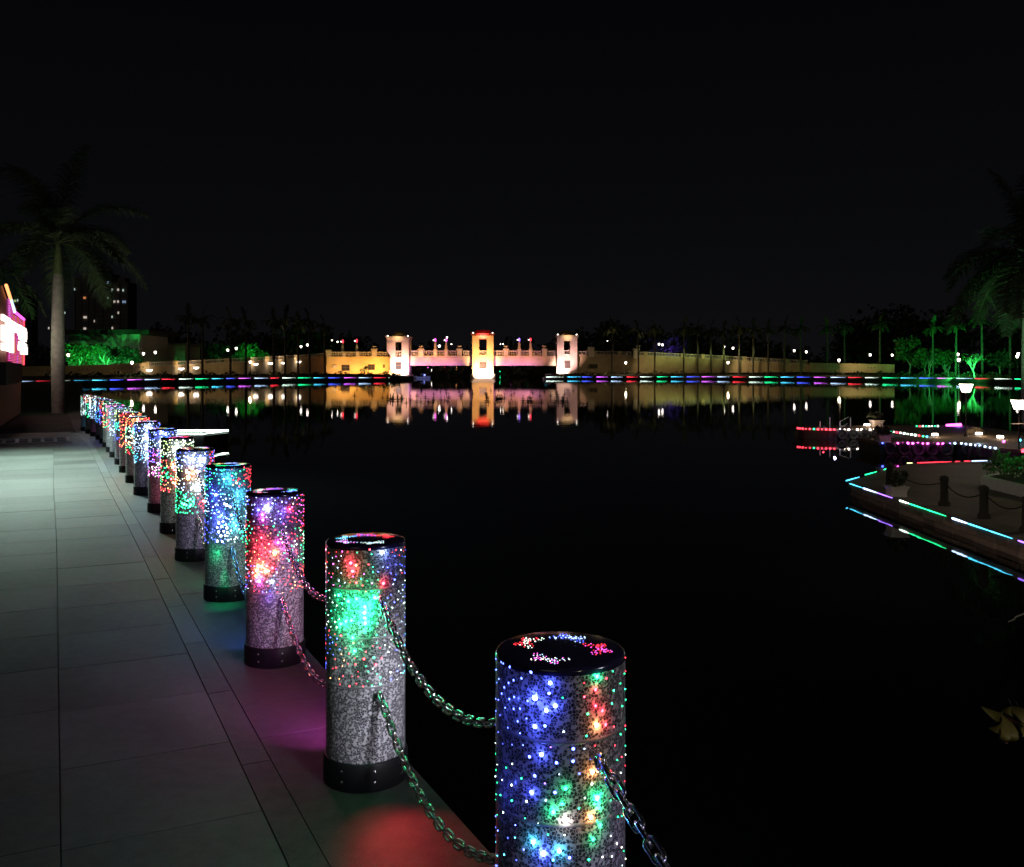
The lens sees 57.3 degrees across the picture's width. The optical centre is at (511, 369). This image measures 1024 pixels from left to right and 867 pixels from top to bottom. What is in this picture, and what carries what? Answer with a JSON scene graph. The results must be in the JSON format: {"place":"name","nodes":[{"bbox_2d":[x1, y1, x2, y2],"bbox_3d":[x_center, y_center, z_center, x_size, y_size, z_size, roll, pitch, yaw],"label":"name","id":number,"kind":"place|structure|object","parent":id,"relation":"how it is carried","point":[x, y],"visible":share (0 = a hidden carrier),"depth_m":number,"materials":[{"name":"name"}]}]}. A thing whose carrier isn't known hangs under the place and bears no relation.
{"place":"outdoors","nodes":[
{"label":"outdoors","id":0,"kind":"place"},
{"bbox_2d":[0,382,82,433],"bbox_3d":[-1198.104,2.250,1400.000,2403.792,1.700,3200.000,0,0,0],"label":"ground","id":1,"kind":"structure","parent":0,"point":[35,416],"depth_m":34.41,"materials":[{"name":"soil"}]},
{"bbox_2d":[0,167,45,319],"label":"palm tree","id":2,"kind":"object","parent":1,"relation":"on","point":[4,274],"visible":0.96,"depth_m":35.27,"materials":[{"name":"green plant"}]},
{"bbox_2d":[0,144,151,413],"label":"palm tree","id":3,"kind":"object","parent":1,"relation":"on","point":[57,225],"visible":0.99,"depth_m":34.81,"materials":[{"name":"green plant"}]},
{"bbox_2d":[21,374,413,384],"bbox_3d":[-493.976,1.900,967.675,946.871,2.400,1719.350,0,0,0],"label":"bank","id":4,"kind":"structure","parent":0,"point":[125,380],"depth_m":147.37,"materials":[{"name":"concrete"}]},
{"bbox_2d":[12,288,64,354],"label":"apartment block","id":5,"kind":"structure","parent":4,"relation":"on","point":[31,326],"depth_m":643.49,"materials":[{"name":"concrete"}]},
{"bbox_2d":[65,343,93,365],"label":"broadleaf tree","id":6,"kind":"object","parent":4,"relation":"on","point":[72,350],"visible":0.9,"depth_m":160.05,"materials":[{"name":"green plant"}]},
{"bbox_2d":[74,274,93,329],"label":"apartment block","id":7,"kind":"structure","parent":4,"relation":"on","point":[83,308],"depth_m":640.00,"materials":[{"name":"concrete"}]},
{"bbox_2d":[22,363,146,375],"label":"garden wall","id":8,"kind":"structure","parent":4,"relation":"on","point":[123,368],"depth_m":151.46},
{"bbox_2d":[86,343,113,364],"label":"broadleaf tree","id":9,"kind":"object","parent":4,"relation":"on","point":[97,353],"visible":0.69,"depth_m":163.63,"materials":[{"name":"green plant"}]},
{"bbox_2d":[93,269,119,329],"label":"apartment block","id":10,"kind":"structure","parent":4,"relation":"on","point":[102,318],"depth_m":620.00,"materials":[{"name":"concrete"}]},
{"bbox_2d":[99,344,119,363],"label":"broadleaf tree","id":11,"kind":"object","parent":4,"relation":"on","point":[110,352],"visible":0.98,"depth_m":157.51,"materials":[{"name":"green plant"}]},
{"bbox_2d":[65,330,180,374],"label":"pavilion","id":12,"kind":"structure","parent":4,"relation":"on","point":[148,342],"depth_m":172.00,"materials":[{"name":"paint"}]},
{"bbox_2d":[111,278,136,329],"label":"apartment block","id":13,"kind":"structure","parent":4,"relation":"on","point":[124,313],"depth_m":600.00,"materials":[{"name":"concrete"}]},
{"bbox_2d":[110,346,142,363],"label":"broadleaf tree","id":14,"kind":"object","parent":4,"relation":"on","point":[135,359],"visible":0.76,"depth_m":165.97,"materials":[{"name":"green plant"}]},
{"bbox_2d":[168,343,200,364],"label":"building","id":15,"kind":"structure","parent":4,"relation":"on","point":[177,351],"depth_m":190.00,"materials":[{"name":"paint"}]},
{"bbox_2d":[173,302,200,377],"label":"palm tree","id":16,"kind":"object","parent":4,"relation":"on","point":[188,316],"visible":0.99,"depth_m":145.47,"materials":[{"name":"green plant"}]},
{"bbox_2d":[189,304,216,376],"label":"palm tree","id":17,"kind":"object","parent":4,"relation":"on","point":[202,320],"visible":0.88,"depth_m":148.25,"materials":[{"name":"green plant"}]},
{"bbox_2d":[204,342,233,362],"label":"broadleaf tree","id":18,"kind":"object","parent":4,"relation":"on","point":[216,353],"visible":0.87,"depth_m":204.53,"materials":[{"name":"green plant"}]},
{"bbox_2d":[215,306,245,376],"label":"palm tree","id":19,"kind":"object","parent":4,"relation":"on","point":[230,322],"visible":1,"depth_m":153.65,"materials":[{"name":"green plant"}]},
{"bbox_2d":[233,307,257,376],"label":"palm tree","id":20,"kind":"object","parent":4,"relation":"on","point":[247,323],"visible":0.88,"depth_m":156.60,"materials":[{"name":"green plant"}]},
{"bbox_2d":[232,342,258,360],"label":"broadleaf tree","id":21,"kind":"object","parent":4,"relation":"on","point":[250,353],"visible":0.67,"depth_m":199.83,"materials":[{"name":"green plant"}]},
{"bbox_2d":[260,307,283,376],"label":"palm tree","id":22,"kind":"object","parent":4,"relation":"on","point":[272,317],"visible":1,"depth_m":162.74,"materials":[{"name":"green plant"}]},
{"bbox_2d":[274,304,298,376],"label":"palm tree","id":23,"kind":"object","parent":4,"relation":"on","point":[285,321],"visible":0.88,"depth_m":165.21,"materials":[{"name":"green plant"}]},
{"bbox_2d":[287,311,310,375],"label":"palm tree","id":24,"kind":"object","parent":4,"relation":"on","point":[297,326],"visible":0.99,"depth_m":167.83,"materials":[{"name":"green plant"}]},
{"bbox_2d":[298,308,319,375],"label":"palm tree","id":25,"kind":"object","parent":4,"relation":"on","point":[311,324],"visible":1,"depth_m":169.46,"materials":[{"name":"green plant"}]},
{"bbox_2d":[316,315,334,374],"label":"palm tree","id":26,"kind":"object","parent":4,"relation":"on","point":[328,329],"visible":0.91,"depth_m":175.65,"materials":[{"name":"green plant"}]},
{"bbox_2d":[326,349,390,374],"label":"bridge wing","id":27,"kind":"structure","parent":4,"relation":"on","point":[373,362],"depth_m":218.00,"materials":[{"name":"paint"}]},
{"bbox_2d":[44,370,1020,377],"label":"bank undergrowth","id":28,"kind":"object","parent":4,"relation":"on","point":[99,374],"visible":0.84,"depth_m":162.91,"materials":[{"name":"green plant"}]},
{"bbox_2d":[145,353,326,374],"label":"ramp wall","id":29,"kind":"structure","parent":0,"point":[265,367],"depth_m":177.16,"materials":[{"name":"stone"}]},
{"bbox_2d":[0,382,495,866],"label":"walkway","id":30,"kind":"structure","parent":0,"point":[149,717],"depth_m":4.31,"materials":[{"name":"tile"}]},
{"bbox_2d":[0,284,27,425],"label":"neon stall","id":31,"kind":"object","parent":30,"relation":"on","point":[13,345],"visible":1,"depth_m":28.27,"materials":[{"name":"pink paint"}]},
{"bbox_2d":[0,437,70,443],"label":"drain grate","id":32,"kind":"object","parent":30,"relation":"on","point":[34,440],"visible":0.99,"depth_m":21.01,"materials":[{"name":"metal"}]},
{"bbox_2d":[85,396,98,433],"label":"led bollard","id":33,"kind":"object","parent":30,"relation":"on","point":[87,414],"visible":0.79,"depth_m":23.41,"materials":[{"name":"stone"}]},
{"bbox_2d":[90,397,104,435],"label":"led bollard","id":34,"kind":"object","parent":30,"relation":"on","point":[92,416],"visible":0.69,"depth_m":22.41,"materials":[{"name":"stone"}]},
{"bbox_2d":[95,398,109,439],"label":"led bollard","id":35,"kind":"object","parent":30,"relation":"on","point":[97,435],"visible":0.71,"depth_m":21.36,"materials":[{"name":"stone"}]},
{"bbox_2d":[102,401,118,446],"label":"led bollard","id":36,"kind":"object","parent":30,"relation":"on","point":[104,423],"visible":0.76,"depth_m":19.27,"materials":[{"name":"stone"}]},
{"bbox_2d":[106,403,123,451],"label":"led bollard","id":37,"kind":"object","parent":30,"relation":"on","point":[108,426],"visible":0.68,"depth_m":18.10,"materials":[{"name":"stone"}]},
{"bbox_2d":[109,406,127,457],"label":"led bollard","id":38,"kind":"object","parent":30,"relation":"on","point":[112,433],"visible":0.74,"depth_m":17.03,"materials":[{"name":"stone"}]},
{"bbox_2d":[114,409,134,464],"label":"led bollard","id":39,"kind":"object","parent":30,"relation":"on","point":[117,439],"visible":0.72,"depth_m":15.74,"materials":[{"name":"plastic"}]},
{"bbox_2d":[119,412,140,472],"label":"led bollard","id":40,"kind":"object","parent":30,"relation":"on","point":[122,446],"visible":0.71,"depth_m":14.52,"materials":[{"name":"stone"}]},
{"bbox_2d":[125,416,148,482],"bbox_3d":[-5.337,1.134,13.349,0.330,0.933,0.351,0,0,0],"label":"led bollard","id":41,"kind":"object","parent":30,"relation":"on","point":[129,474],"visible":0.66,"depth_m":13.21,"materials":[{"name":"plastic"}]},
{"bbox_2d":[133,421,159,494],"bbox_3d":[-4.699,1.134,12.060,0.330,0.933,0.350,0,0,0],"label":"led bollard","id":42,"kind":"object","parent":30,"relation":"on","point":[140,486],"visible":0.68,"depth_m":11.92,"materials":[{"name":"plastic"}]},
{"bbox_2d":[147,428,176,512],"bbox_3d":[-3.949,1.134,10.589,0.330,0.933,0.352,0,0,0],"label":"led bollard","id":43,"kind":"object","parent":30,"relation":"on","point":[155,435],"visible":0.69,"depth_m":10.45,"materials":[{"name":"stone"}]},
{"bbox_2d":[159,436,193,533],"bbox_3d":[-3.310,1.134,9.270,0.330,0.933,0.330,0,0,26],"label":"led bollard","id":44,"kind":"object","parent":30,"relation":"on","point":[170,445],"visible":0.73,"depth_m":9.12,"materials":[{"name":"stone"}]},
{"bbox_2d":[175,447,214,561],"bbox_3d":[-2.686,1.134,7.950,0.330,0.933,0.330,0,0,22],"label":"led bollard","id":45,"kind":"object","parent":30,"relation":"on","point":[191,462],"visible":0.86,"depth_m":7.81,"materials":[{"name":"stone"}]},
{"bbox_2d":[203,462,250,601],"bbox_3d":[-1.999,1.134,6.589,0.332,0.933,0.353,0,0,0],"label":"led bollard","id":46,"kind":"object","parent":30,"relation":"on","point":[224,482],"visible":0.85,"depth_m":6.46,"materials":[{"name":"stone"}]},
{"bbox_2d":[231,547,245,598],"bbox_3d":[-1.645,1.339,5.869,0.029,0.241,1.261,0,0,-26],"label":"chain","id":47,"kind":"object","parent":46,"relation":"hanging from","point":[240,581],"visible":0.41,"depth_m":6.22,"materials":[{"name":"silver metal"}]},
{"bbox_2d":[231,495,245,537],"bbox_3d":[-1.645,0.963,5.869,0.029,0.211,1.262,0,0,-26],"label":"chain","id":48,"kind":"object","parent":46,"relation":"hanging from","point":[237,516],"visible":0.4,"depth_m":6.21,"materials":[{"name":"silver metal"}]},
{"bbox_2d":[244,487,305,668],"bbox_3d":[-1.307,1.134,5.159,0.330,0.933,0.351,0,0,0],"label":"led bollard","id":49,"kind":"object","parent":30,"relation":"on","point":[272,579],"visible":0.96,"depth_m":5.03,"materials":[{"name":"stone"}]},
{"bbox_2d":[281,598,325,687],"bbox_3d":[-0.934,1.338,4.419,0.029,0.241,1.314,0,0,-26],"label":"chain","id":50,"kind":"object","parent":49,"relation":"hanging from","point":[303,656],"visible":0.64,"depth_m":4.66,"materials":[{"name":"silver metal"}]},
{"bbox_2d":[281,530,325,601],"bbox_3d":[-0.934,0.963,4.419,0.028,0.211,1.314,0,0,-26],"label":"chain","id":51,"kind":"object","parent":49,"relation":"hanging from","point":[308,587],"visible":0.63,"depth_m":4.67,"materials":[{"name":"silver metal"}]},
{"bbox_2d":[323,532,407,792],"bbox_3d":[-0.577,1.134,3.689,0.330,0.933,0.352,0,0,0],"label":"led bollard","id":52,"kind":"object","parent":30,"relation":"on","point":[365,665],"visible":0.96,"depth_m":3.56,"materials":[{"name":"plastic"}]},
{"bbox_2d":[378,693,495,864],"bbox_3d":[-0.223,1.338,2.959,0.029,0.241,1.279,0,0,-26],"label":"chain","id":53,"kind":"object","parent":52,"relation":"hanging from","point":[480,856],"visible":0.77,"depth_m":3.07,"materials":[{"name":"silver metal"}]},
{"bbox_2d":[378,598,495,727],"bbox_3d":[-0.223,0.963,2.959,0.029,0.212,1.280,0,0,-26],"label":"chain","id":54,"kind":"object","parent":52,"relation":"hanging from","point":[470,720],"visible":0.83,"depth_m":3.06,"materials":[{"name":"silver metal"}]},
{"bbox_2d":[495,631,625,866],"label":"led bollard","id":55,"kind":"object","parent":30,"relation":"on","point":[560,718],"visible":0.96,"depth_m":2.12,"materials":[{"name":"stone"}]},
{"bbox_2d":[598,757,669,866],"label":"chain","id":56,"kind":"object","parent":55,"relation":"hanging from","point":[658,860],"visible":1,"depth_m":1.96,"materials":[{"name":"silver metal"}]},
{"bbox_2d":[0,0,1023,369],"label":"sky","id":57,"kind":"structure","parent":0,"point":[423,170],"materials":[{"name":"black"}]},
{"bbox_2d":[83,376,1023,866],"bbox_3d":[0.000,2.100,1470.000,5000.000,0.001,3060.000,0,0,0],"label":"water","id":58,"kind":"structure","parent":0,"point":[823,666],"depth_m":9.15,"materials":[{"name":"black liquid"}]},
{"bbox_2d":[177,430,228,445],"bbox_3d":[-10.075,1.975,26.509,3.851,0.451,1.626,0,0,0],"label":"light raft","id":59,"kind":"object","parent":58,"relation":"on","point":[205,439],"visible":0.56,"depth_m":26.14,"materials":[{"name":"plastic"}]},
{"bbox_2d":[385,332,413,375],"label":"bridge tower","id":60,"kind":"structure","parent":58,"relation":"in","point":[401,365],"depth_m":220.80,"materials":[{"name":"stone"}]},
{"bbox_2d":[470,330,495,377],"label":"bridge tower","id":61,"kind":"structure","parent":58,"relation":"in","point":[482,365],"depth_m":220.80,"materials":[{"name":"stone"}]},
{"bbox_2d":[554,331,578,373],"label":"bridge tower","id":62,"kind":"structure","parent":58,"relation":"in","point":[566,363],"depth_m":220.80,"materials":[{"name":"stone"}]},
{"bbox_2d":[793,426,881,438],"bbox_3d":[9.947,2.042,28.992,2.295,0.515,1.815,0,0,0],"label":"floating dock","id":63,"kind":"object","parent":58,"relation":"on","point":[839,432],"visible":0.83,"depth_m":28.38,"materials":[{"name":"grey wood"}]},
{"bbox_2d":[856,437,955,455],"bbox_3d":[10.025,2.042,23.738,1.930,0.515,1.925,0,0,0],"label":"floating dock","id":64,"kind":"object","parent":58,"relation":"on","point":[893,447],"visible":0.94,"depth_m":23.06,"materials":[{"name":"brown wood"}]},
{"bbox_2d":[874,424,892,442],"bbox_3d":[9.139,1.564,23.014,0.510,0.453,0.490,0,0,0],"label":"planter","id":65,"kind":"object","parent":64,"relation":"on","point":[886,438],"visible":1,"depth_m":22.95,"materials":[{"name":"white ceramic"}]},
{"bbox_2d":[856,425,1023,460],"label":"floating dock","id":66,"kind":"object","parent":58,"relation":"on","point":[988,438],"visible":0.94,"depth_m":24.63,"materials":[{"name":"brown wood"}]},
{"bbox_2d":[866,410,884,426],"bbox_3d":[11.422,1.540,29.469,0.517,0.500,0.526,0,0,0],"label":"planter","id":67,"kind":"object","parent":66,"relation":"on","point":[879,415],"visible":1,"depth_m":29.37,"materials":[{"name":"white ceramic"}]},
{"bbox_2d":[959,382,972,436],"bbox_3d":[12.107,1.059,25.000,0.274,1.462,0.274,0,0,0],"label":"garden lantern","id":68,"kind":"object","parent":66,"relation":"on","point":[965,387],"visible":1,"depth_m":24.98,"materials":[{"name":"metal"}]},
{"bbox_2d":[1011,398,1023,448],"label":"garden lantern","id":69,"kind":"object","parent":66,"relation":"on","point":[1018,404],"visible":0.89,"depth_m":20.98,"materials":[{"name":"metal"}]},
{"bbox_2d":[1008,613,1023,621],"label":"thin twig","id":70,"kind":"object","parent":58,"relation":"in","point":[1014,618],"visible":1,"depth_m":1.30,"materials":[{"name":"brown plant"}]},
{"bbox_2d":[982,700,1023,743],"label":"leaf sprig","id":71,"kind":"object","parent":70,"relation":"attached to","point":[1006,730],"visible":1,"depth_m":1.18,"materials":[{"name":"green plant"}]},
{"bbox_2d":[542,370,1020,383],"bbox_3d":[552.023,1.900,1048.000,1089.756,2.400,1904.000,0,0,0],"label":"bank","id":72,"kind":"structure","parent":0,"point":[986,379],"depth_m":190.15,"materials":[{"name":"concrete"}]},
{"bbox_2d":[409,348,556,365],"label":"bridge","id":73,"kind":"structure","parent":72,"relation":"on","point":[420,358],"depth_m":222.07,"materials":[{"name":"stone"}]},
{"bbox_2d":[22,303,1021,377],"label":"distant woods","id":74,"kind":"object","parent":72,"relation":"on","point":[861,342],"visible":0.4,"depth_m":253.62,"materials":[{"name":"green plant"}]},
{"bbox_2d":[603,317,622,373],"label":"palm tree","id":75,"kind":"object","parent":72,"relation":"on","point":[611,329],"visible":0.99,"depth_m":209.00,"materials":[{"name":"green plant"}]},
{"bbox_2d":[648,335,679,355],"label":"broadleaf tree","id":76,"kind":"object","parent":72,"relation":"on","point":[663,342],"visible":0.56,"depth_m":248.25,"materials":[{"name":"green plant"}]},
{"bbox_2d":[675,316,694,373],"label":"palm tree","id":77,"kind":"object","parent":72,"relation":"on","point":[683,331],"visible":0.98,"depth_m":208.53,"materials":[{"name":"green plant"}]},
{"bbox_2d":[577,351,808,373],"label":"ramp wall","id":78,"kind":"structure","parent":72,"relation":"on","point":[667,364],"depth_m":212.11,"materials":[{"name":"stone"}]},
{"bbox_2d":[702,320,718,374],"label":"palm tree","id":79,"kind":"object","parent":72,"relation":"on","point":[708,333],"visible":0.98,"depth_m":206.56,"materials":[{"name":"green plant"}]},
{"bbox_2d":[714,320,733,374],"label":"palm tree","id":80,"kind":"object","parent":72,"relation":"on","point":[721,333],"visible":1,"depth_m":204.40,"materials":[{"name":"green plant"}]},
{"bbox_2d":[729,316,748,374],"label":"palm tree","id":81,"kind":"object","parent":72,"relation":"on","point":[739,327],"visible":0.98,"depth_m":202.06,"materials":[{"name":"green plant"}]},
{"bbox_2d":[744,318,762,374],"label":"palm tree","id":82,"kind":"object","parent":72,"relation":"on","point":[753,328],"visible":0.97,"depth_m":199.66,"materials":[{"name":"green plant"}]},
{"bbox_2d":[759,318,778,373],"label":"palm tree","id":83,"kind":"object","parent":72,"relation":"on","point":[768,330],"visible":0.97,"depth_m":197.22,"materials":[{"name":"green plant"}]},
{"bbox_2d":[773,315,796,374],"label":"palm tree","id":84,"kind":"object","parent":72,"relation":"on","point":[781,329],"visible":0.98,"depth_m":194.60,"materials":[{"name":"green plant"}]},
{"bbox_2d":[789,317,810,373],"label":"palm tree","id":85,"kind":"object","parent":72,"relation":"on","point":[797,332],"visible":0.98,"depth_m":191.64,"materials":[{"name":"green plant"}]},
{"bbox_2d":[816,316,837,372],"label":"palm tree","id":86,"kind":"object","parent":72,"relation":"on","point":[826,329],"visible":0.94,"depth_m":193.78,"materials":[{"name":"green plant"}]},
{"bbox_2d":[835,314,853,373],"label":"palm tree","id":87,"kind":"object","parent":72,"relation":"on","point":[845,328],"visible":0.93,"depth_m":191.66,"materials":[{"name":"green plant"}]},
{"bbox_2d":[809,363,894,372],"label":"garden wall","id":88,"kind":"structure","parent":72,"relation":"on","point":[846,367],"depth_m":185.00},
{"bbox_2d":[867,312,892,374],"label":"palm tree","id":89,"kind":"object","parent":72,"relation":"on","point":[877,325],"visible":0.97,"depth_m":185.16,"materials":[{"name":"green plant"}]},
{"bbox_2d":[893,335,921,374],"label":"broadleaf tree","id":90,"kind":"object","parent":72,"relation":"on","point":[904,356],"visible":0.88,"depth_m":176.10,"materials":[{"name":"green plant"}]},
{"bbox_2d":[909,348,941,373],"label":"broadleaf tree","id":91,"kind":"object","parent":72,"relation":"on","point":[922,356],"visible":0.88,"depth_m":171.00,"materials":[{"name":"green plant"}]},
{"bbox_2d":[922,315,944,374],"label":"palm tree","id":92,"kind":"object","parent":72,"relation":"on","point":[928,329],"visible":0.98,"depth_m":165.92,"materials":[{"name":"green plant"}]},
{"bbox_2d":[934,348,960,373],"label":"broadleaf tree","id":93,"kind":"object","parent":72,"relation":"on","point":[947,355],"visible":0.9,"depth_m":169.50,"materials":[{"name":"green plant"}]},
{"bbox_2d":[942,311,969,374],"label":"palm tree","id":94,"kind":"object","parent":72,"relation":"on","point":[960,325],"visible":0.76,"depth_m":157.87,"materials":[{"name":"green plant"}]},
{"bbox_2d":[967,313,995,374],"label":"palm tree","id":95,"kind":"object","parent":72,"relation":"on","point":[982,356],"visible":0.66,"depth_m":159.88,"materials":[{"name":"green plant"}]},
{"bbox_2d":[984,348,1016,373],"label":"broadleaf tree","id":96,"kind":"object","parent":72,"relation":"on","point":[1001,360],"visible":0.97,"depth_m":159.42,"materials":[{"name":"green plant"}]},
{"bbox_2d":[872,463,1021,527],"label":"peninsula ground","id":97,"kind":"structure","parent":0,"point":[964,479],"depth_m":14.69,"materials":[{"name":"concrete"}]},
{"bbox_2d":[848,461,1023,547],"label":"peninsula kerb","id":98,"kind":"structure","parent":97,"relation":"on","point":[1015,534],"depth_m":12.64,"materials":[{"name":"concrete"}]},
{"bbox_2d":[883,469,909,496],"bbox_3d":[5.741,1.678,13.897,0.363,0.404,0.383,0,0,0],"label":"planter","id":99,"kind":"object","parent":98,"relation":"on","point":[898,490],"visible":1,"depth_m":13.81,"materials":[{"name":"white ceramic"}]},
{"bbox_2d":[846,460,1023,542],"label":"led strip","id":100,"kind":"object","parent":98,"relation":"on","point":[930,510],"visible":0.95,"depth_m":13.23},
{"bbox_2d":[938,475,949,506],"bbox_3d":[5.950,1.670,12.903,0.156,0.420,0.152,0,0,0],"label":"stone post","id":101,"kind":"object","parent":98,"relation":"on","point":[944,492],"visible":1,"depth_m":12.86,"materials":[{"name":"stone"}]},
{"bbox_2d":[977,485,990,518],"bbox_3d":[5.950,1.670,11.820,0.156,0.420,0.152,0,0,0],"label":"stone post","id":102,"kind":"object","parent":98,"relation":"on","point":[983,513],"visible":1,"depth_m":11.78,"materials":[{"name":"stone"}]},
{"bbox_2d":[851,488,1023,559],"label":"peninsula wall","id":103,"kind":"structure","parent":97,"relation":"attached to","point":[995,543],"depth_m":12.20,"materials":[{"name":"stone"}]},
{"bbox_2d":[981,474,1023,496],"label":"planting bed","id":104,"kind":"object","parent":97,"relation":"on","point":[1005,484],"visible":0.9,"depth_m":14.42,"materials":[{"name":"concrete"}]},
{"bbox_2d":[982,449,1023,479],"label":"hedge","id":105,"kind":"object","parent":104,"relation":"on","point":[1012,461],"visible":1,"depth_m":14.78,"materials":[{"name":"green plant"}]},
{"bbox_2d":[940,169,1023,427],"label":"palm tree","id":106,"kind":"object","parent":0,"point":[1009,300],"visible":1,"depth_m":29.89,"materials":[{"name":"green plant"}]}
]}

